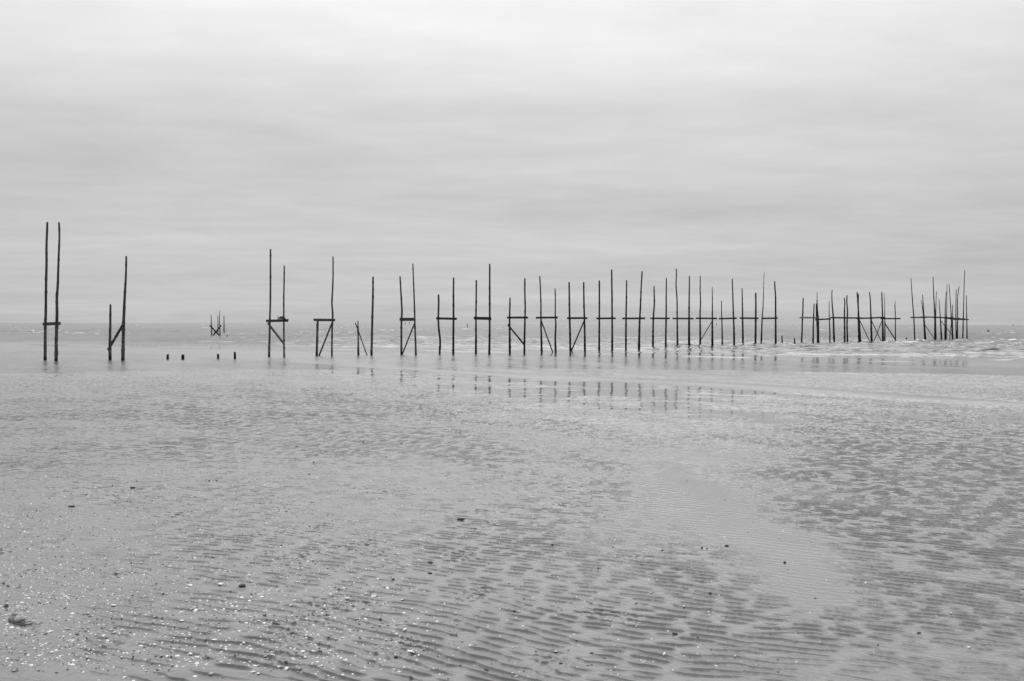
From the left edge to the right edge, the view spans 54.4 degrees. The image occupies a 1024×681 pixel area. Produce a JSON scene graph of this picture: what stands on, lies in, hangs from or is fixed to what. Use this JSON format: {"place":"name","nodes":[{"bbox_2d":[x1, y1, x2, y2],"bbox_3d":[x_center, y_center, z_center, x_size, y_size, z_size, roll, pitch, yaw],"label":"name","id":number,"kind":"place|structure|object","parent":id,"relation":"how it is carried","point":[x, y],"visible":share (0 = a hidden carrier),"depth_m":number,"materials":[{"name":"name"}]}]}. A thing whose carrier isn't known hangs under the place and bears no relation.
{"place":"outdoors","nodes":[
{"label":"outdoors","id":0,"kind":"place"},
{"bbox_2d":[0,346,1023,680],"bbox_3d":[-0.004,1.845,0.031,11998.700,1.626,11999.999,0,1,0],"label":"beach sand","id":1,"kind":"structure","parent":0,"point":[906,522],"depth_m":8.24,"materials":[{"name":"grey sand"}]},
{"bbox_2d":[8,612,26,621],"bbox_3d":[-2.656,1.491,5.344,0.092,0.061,0.069,0,1,-20],"label":"crusted stone","id":2,"kind":"object","parent":1,"relation":"on","point":[16,617],"visible":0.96,"depth_m":5.33,"materials":[{"name":"grey stone"}]},
{"bbox_2d":[13,621,39,626],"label":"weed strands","id":3,"kind":"object","parent":1,"relation":"on","point":[25,624],"visible":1,"depth_m":5.27},
{"bbox_2d":[42,222,60,360],"bbox_3d":[-19.876,-1.912,42.958,1.954,6.489,0.235,1,1,43],"label":"jetty frame","id":4,"kind":"object","parent":1,"relation":"on","point":[56,323],"visible":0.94,"depth_m":42.68,"materials":[{"name":"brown wood"}]},
{"bbox_2d":[107,256,126,359],"bbox_3d":[-17.410,-1.194,43.839,1.220,5.036,0.211,1,1,30],"label":"jetty frame","id":5,"kind":"object","parent":1,"relation":"on","point":[111,343],"visible":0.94,"depth_m":43.60,"materials":[{"name":"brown wood"}]},
{"bbox_2d":[266,249,288,356],"bbox_3d":[-11.326,-1.577,47.884,1.567,5.692,0.170,1,1,36],"label":"jetty frame","id":6,"kind":"object","parent":1,"relation":"on","point":[270,320],"visible":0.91,"depth_m":47.89,"materials":[{"name":"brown wood"}]},
{"bbox_2d":[313,256,334,355],"bbox_3d":[-9.375,-1.470,49.626,1.169,5.427,0.175,0,1,13],"label":"jetty frame","id":7,"kind":"object","parent":1,"relation":"on","point":[317,325],"visible":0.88,"depth_m":49.52,"materials":[{"name":"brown wood"}]},
{"bbox_2d":[355,322,366,354],"bbox_3d":[-7.726,0.086,51.088,0.651,2.271,0.159,0,1,0],"label":"broken pole","id":8,"kind":"object","parent":1,"relation":"on","point":[358,333],"visible":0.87,"depth_m":51.05,"materials":[{"name":"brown wood"}]},
{"bbox_2d":[370,277,373,354],"bbox_3d":[-7.138,-1.018,50.875,0.225,4.491,0.126,0,1,0],"label":"wooden pole","id":9,"kind":"object","parent":1,"relation":"on","point":[371,347],"visible":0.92,"depth_m":50.83,"materials":[{"name":"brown wood"}]},
{"bbox_2d":[399,263,416,354],"bbox_3d":[-5.476,-1.408,52.246,1.205,5.231,0.197,1,1,33],"label":"jetty frame","id":10,"kind":"object","parent":1,"relation":"on","point":[407,319],"visible":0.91,"depth_m":52.24,"materials":[{"name":"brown wood"}]},
{"bbox_2d":[436,277,456,353],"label":"jetty frame","id":11,"kind":"object","parent":1,"relation":"on","point":[438,318],"visible":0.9,"depth_m":53.12,"materials":[{"name":"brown wood"}]},
{"bbox_2d":[473,264,490,353],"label":"jetty frame","id":12,"kind":"object","parent":1,"relation":"on","point":[476,318],"visible":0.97,"depth_m":54.23,"materials":[{"name":"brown wood"}]},
{"bbox_2d":[0,400,979,677],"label":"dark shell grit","id":13,"kind":"object","parent":1,"relation":"on","point":[224,594],"visible":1,"depth_m":5.88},
{"bbox_2d":[0,391,1005,676],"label":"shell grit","id":14,"kind":"object","parent":1,"relation":"on","point":[238,583],"visible":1,"depth_m":5.84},
{"bbox_2d":[507,278,527,353],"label":"jetty frame","id":15,"kind":"object","parent":1,"relation":"on","point":[524,317],"visible":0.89,"depth_m":55.09,"materials":[{"name":"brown wood"}]},
{"bbox_2d":[536,276,557,351],"bbox_3d":[1.983,-1.308,57.657,1.548,4.883,0.197,1,1,35],"label":"jetty frame","id":16,"kind":"object","parent":1,"relation":"on","point":[541,325],"visible":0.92,"depth_m":57.76,"materials":[{"name":"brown wood"}]},
{"bbox_2d":[567,282,587,350],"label":"jetty frame","id":17,"kind":"object","parent":1,"relation":"on","point":[584,326],"visible":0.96,"depth_m":59.05,"materials":[{"name":"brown wood"}]},
{"bbox_2d":[596,269,615,350],"bbox_3d":[5.659,-1.596,60.160,1.258,5.389,0.176,1,1,26],"label":"jetty frame","id":18,"kind":"object","parent":1,"relation":"on","point":[611,318],"visible":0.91,"depth_m":59.95,"materials":[{"name":"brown wood"}]},
{"bbox_2d":[650,278,669,346],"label":"jetty frame","id":19,"kind":"object","parent":1,"relation":"on","point":[653,318],"visible":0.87,"depth_m":65.23,"materials":[{"name":"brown wood"}]},
{"bbox_2d":[0,323,1023,498],"bbox_3d":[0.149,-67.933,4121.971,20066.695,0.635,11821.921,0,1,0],"label":"sea water","id":20,"kind":"structure","parent":0,"point":[995,345],"depth_m":70.48,"materials":[{"name":"grey liquid"}]},
{"bbox_2d":[209,312,220,334],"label":"cross braced ruin","id":21,"kind":"object","parent":20,"relation":"in","point":[218,327],"visible":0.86,"depth_m":130.48,"materials":[{"name":"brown wood"}]},
{"bbox_2d":[622,271,644,349],"bbox_3d":[7.510,-1.609,61.825,0.267,5.367,2.167,-1,1,-36],"label":"jetty frame","id":22,"kind":"object","parent":20,"relation":"in","point":[639,318],"visible":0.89,"depth_m":61.31,"materials":[{"name":"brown wood"}]},
{"bbox_2d":[672,269,693,344],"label":"jetty frame","id":23,"kind":"object","parent":20,"relation":"in","point":[677,318],"visible":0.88,"depth_m":67.61,"materials":[{"name":"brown wood"}]},
{"bbox_2d":[696,276,716,345],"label":"jetty frame","id":24,"kind":"object","parent":20,"relation":"in","point":[712,339],"visible":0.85,"depth_m":66.14,"materials":[{"name":"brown wood"}]},
{"bbox_2d":[719,279,736,344],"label":"jetty frame","id":25,"kind":"object","parent":20,"relation":"in","point":[733,318],"visible":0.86,"depth_m":68.54,"materials":[{"name":"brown wood"}]},
{"bbox_2d":[740,288,758,342],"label":"jetty frame","id":26,"kind":"object","parent":20,"relation":"in","point":[755,335],"visible":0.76,"depth_m":71.62,"materials":[{"name":"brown wood"}]},
{"bbox_2d":[760,281,777,343],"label":"jetty frame","id":27,"kind":"object","parent":20,"relation":"in","point":[775,318],"visible":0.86,"depth_m":73.03,"materials":[{"name":"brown wood"}]},
{"bbox_2d":[800,298,817,342],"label":"jetty frame","id":28,"kind":"object","parent":20,"relation":"in","point":[802,317],"visible":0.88,"depth_m":78.16,"materials":[{"name":"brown wood"}]},
{"bbox_2d":[815,298,830,342],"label":"jetty frame","id":29,"kind":"object","parent":20,"relation":"in","point":[817,321],"visible":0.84,"depth_m":78.45,"materials":[{"name":"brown wood"}]},
{"bbox_2d":[830,290,847,341],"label":"jetty frame","id":30,"kind":"object","parent":20,"relation":"in","point":[844,317],"visible":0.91,"depth_m":80.91,"materials":[{"name":"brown wood"}]},
{"bbox_2d":[846,294,861,341],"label":"jetty frame","id":31,"kind":"object","parent":20,"relation":"in","point":[858,317],"visible":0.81,"depth_m":81.04,"materials":[{"name":"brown wood"}]},
{"bbox_2d":[856,292,872,341],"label":"jetty frame","id":32,"kind":"object","parent":20,"relation":"in","point":[871,334],"visible":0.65,"depth_m":84.75,"materials":[{"name":"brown wood"}]},
{"bbox_2d":[872,292,884,340],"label":"jetty frame","id":33,"kind":"object","parent":20,"relation":"in","point":[882,317],"visible":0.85,"depth_m":87.08,"materials":[{"name":"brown wood"}]},
{"bbox_2d":[881,298,900,340],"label":"jetty frame","id":34,"kind":"object","parent":20,"relation":"in","point":[895,318],"visible":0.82,"depth_m":88.32,"materials":[{"name":"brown wood"}]},
{"bbox_2d":[910,280,926,339],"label":"jetty frame","id":35,"kind":"object","parent":20,"relation":"in","point":[913,317],"visible":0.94,"depth_m":91.65,"materials":[{"name":"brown wood"}]},
{"bbox_2d":[920,280,935,339],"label":"jetty frame","id":36,"kind":"object","parent":20,"relation":"in","point":[934,317],"visible":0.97,"depth_m":97.37,"materials":[{"name":"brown wood"}]},
{"bbox_2d":[935,291,946,338],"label":"jetty frame","id":37,"kind":"object","parent":20,"relation":"in","point":[945,317],"visible":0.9,"depth_m":97.54,"materials":[{"name":"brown wood"}]},
{"bbox_2d":[939,286,953,338],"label":"jetty frame","id":38,"kind":"object","parent":20,"relation":"in","point":[951,332],"visible":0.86,"depth_m":100.89,"materials":[{"name":"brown wood"}]},
{"bbox_2d":[944,289,956,338],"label":"jetty frame","id":39,"kind":"object","parent":20,"relation":"in","point":[949,318],"visible":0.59,"depth_m":110.72,"materials":[{"name":"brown wood"}]},
{"bbox_2d":[949,288,964,338],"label":"jetty frame","id":40,"kind":"object","parent":20,"relation":"in","point":[957,318],"visible":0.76,"depth_m":104.73,"materials":[{"name":"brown wood"}]},
{"bbox_2d":[959,270,968,337],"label":"jetty frame","id":41,"kind":"object","parent":20,"relation":"in","point":[966,319],"visible":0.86,"depth_m":106.72,"materials":[{"name":"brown wood"}]},
{"bbox_2d":[0,0,1023,324],"label":"sky","id":42,"kind":"structure","parent":0,"point":[811,148],"materials":[{"name":"grey"}]}
]}

